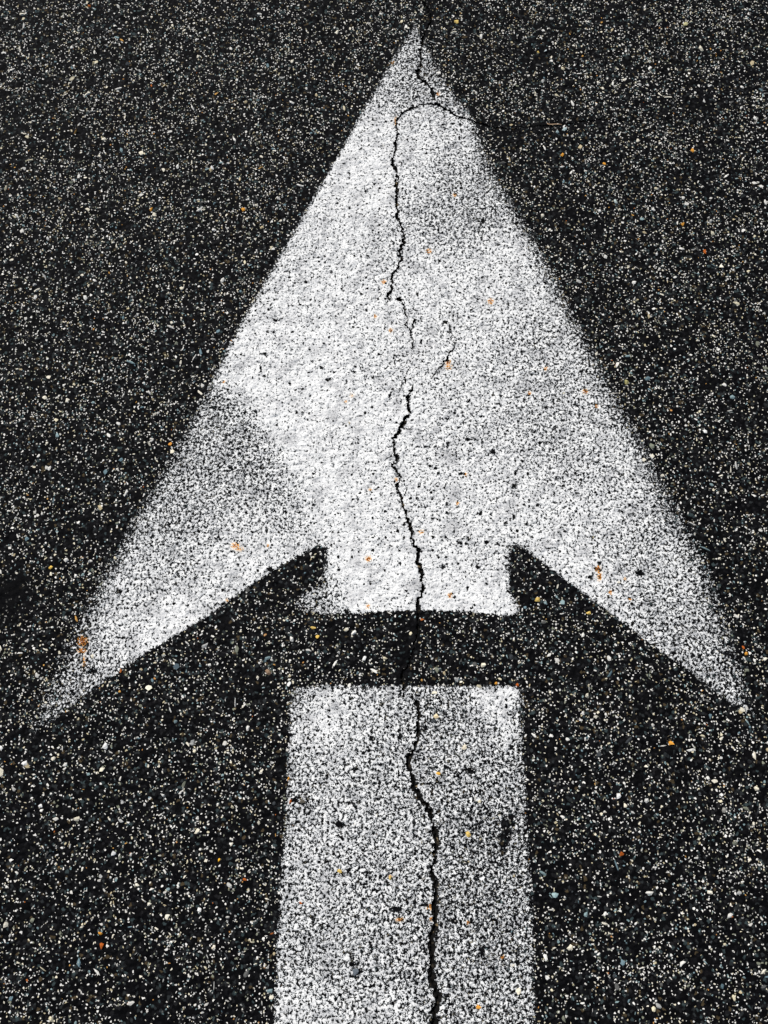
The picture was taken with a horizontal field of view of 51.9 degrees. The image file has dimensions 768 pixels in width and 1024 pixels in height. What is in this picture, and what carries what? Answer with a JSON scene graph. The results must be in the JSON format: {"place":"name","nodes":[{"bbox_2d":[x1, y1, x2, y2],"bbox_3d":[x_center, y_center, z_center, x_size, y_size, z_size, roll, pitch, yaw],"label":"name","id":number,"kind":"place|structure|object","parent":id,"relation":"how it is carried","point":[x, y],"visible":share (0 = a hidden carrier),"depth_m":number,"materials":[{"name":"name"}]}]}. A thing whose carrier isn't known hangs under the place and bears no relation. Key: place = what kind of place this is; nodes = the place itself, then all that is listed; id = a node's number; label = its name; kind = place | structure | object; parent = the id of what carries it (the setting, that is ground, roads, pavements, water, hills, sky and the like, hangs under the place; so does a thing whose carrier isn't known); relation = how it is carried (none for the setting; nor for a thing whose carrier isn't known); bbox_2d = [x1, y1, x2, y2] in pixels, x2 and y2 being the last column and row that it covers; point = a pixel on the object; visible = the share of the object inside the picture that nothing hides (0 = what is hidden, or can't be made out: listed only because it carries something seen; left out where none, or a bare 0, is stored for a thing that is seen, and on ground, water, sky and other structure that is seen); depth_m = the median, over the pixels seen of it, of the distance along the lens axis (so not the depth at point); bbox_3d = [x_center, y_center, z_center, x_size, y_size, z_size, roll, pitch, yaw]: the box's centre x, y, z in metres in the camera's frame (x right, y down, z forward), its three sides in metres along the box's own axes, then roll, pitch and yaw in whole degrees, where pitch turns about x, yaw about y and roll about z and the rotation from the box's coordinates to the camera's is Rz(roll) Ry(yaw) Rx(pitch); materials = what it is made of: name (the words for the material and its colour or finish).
{"place":"outdoors","nodes":[
{"label":"outdoors","id":0,"kind":"place"},
{"bbox_2d":[0,0,767,1023],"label":"road","id":1,"kind":"structure","parent":0,"point":[166,166],"depth_m":1.55,"materials":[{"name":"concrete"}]},
{"bbox_2d":[34,26,753,1023],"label":"painted arrow","id":2,"kind":"object","parent":1,"relation":"on","point":[304,440],"visible":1,"depth_m":1.56,"materials":[{"name":"white paint"}]},
{"bbox_2d":[393,297,414,364],"bbox_3d":[0.044,-0.380,1.664,0.051,0.016,0.164,3,75,1],"label":"pavement crack","id":3,"kind":"object","parent":1,"relation":"on","point":[400,300],"visible":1,"depth_m":1.67,"materials":[{"name":"black asphalt"}]},
{"bbox_2d":[391,368,425,698],"bbox_3d":[0.046,0.024,1.553,0.063,0.016,0.670,-2,75,-1],"label":"pavement crack","id":4,"kind":"object","parent":1,"relation":"on","point":[418,550],"visible":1,"depth_m":1.55,"materials":[{"name":"black asphalt"}]},
{"bbox_2d":[405,694,441,1023],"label":"pavement crack","id":5,"kind":"object","parent":1,"relation":"on","point":[436,993],"visible":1,"depth_m":1.38,"materials":[{"name":"black asphalt"}]},
{"bbox_2d":[415,0,434,100],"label":"pavement crack","id":6,"kind":"object","parent":1,"relation":"on","point":[417,71],"visible":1,"depth_m":1.84,"materials":[{"name":"black asphalt"}]},
{"bbox_2d":[430,326,455,378],"bbox_3d":[0.130,-0.329,1.649,0.034,0.014,0.133,18,76,5],"label":"pavement crack","id":7,"kind":"object","parent":1,"relation":"on","point":[446,360],"visible":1,"depth_m":1.65,"materials":[{"name":"black asphalt"}]},
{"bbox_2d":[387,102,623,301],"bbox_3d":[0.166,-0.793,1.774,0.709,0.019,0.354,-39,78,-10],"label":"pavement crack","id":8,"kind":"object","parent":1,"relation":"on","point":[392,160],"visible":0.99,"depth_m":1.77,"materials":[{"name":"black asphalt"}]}
]}

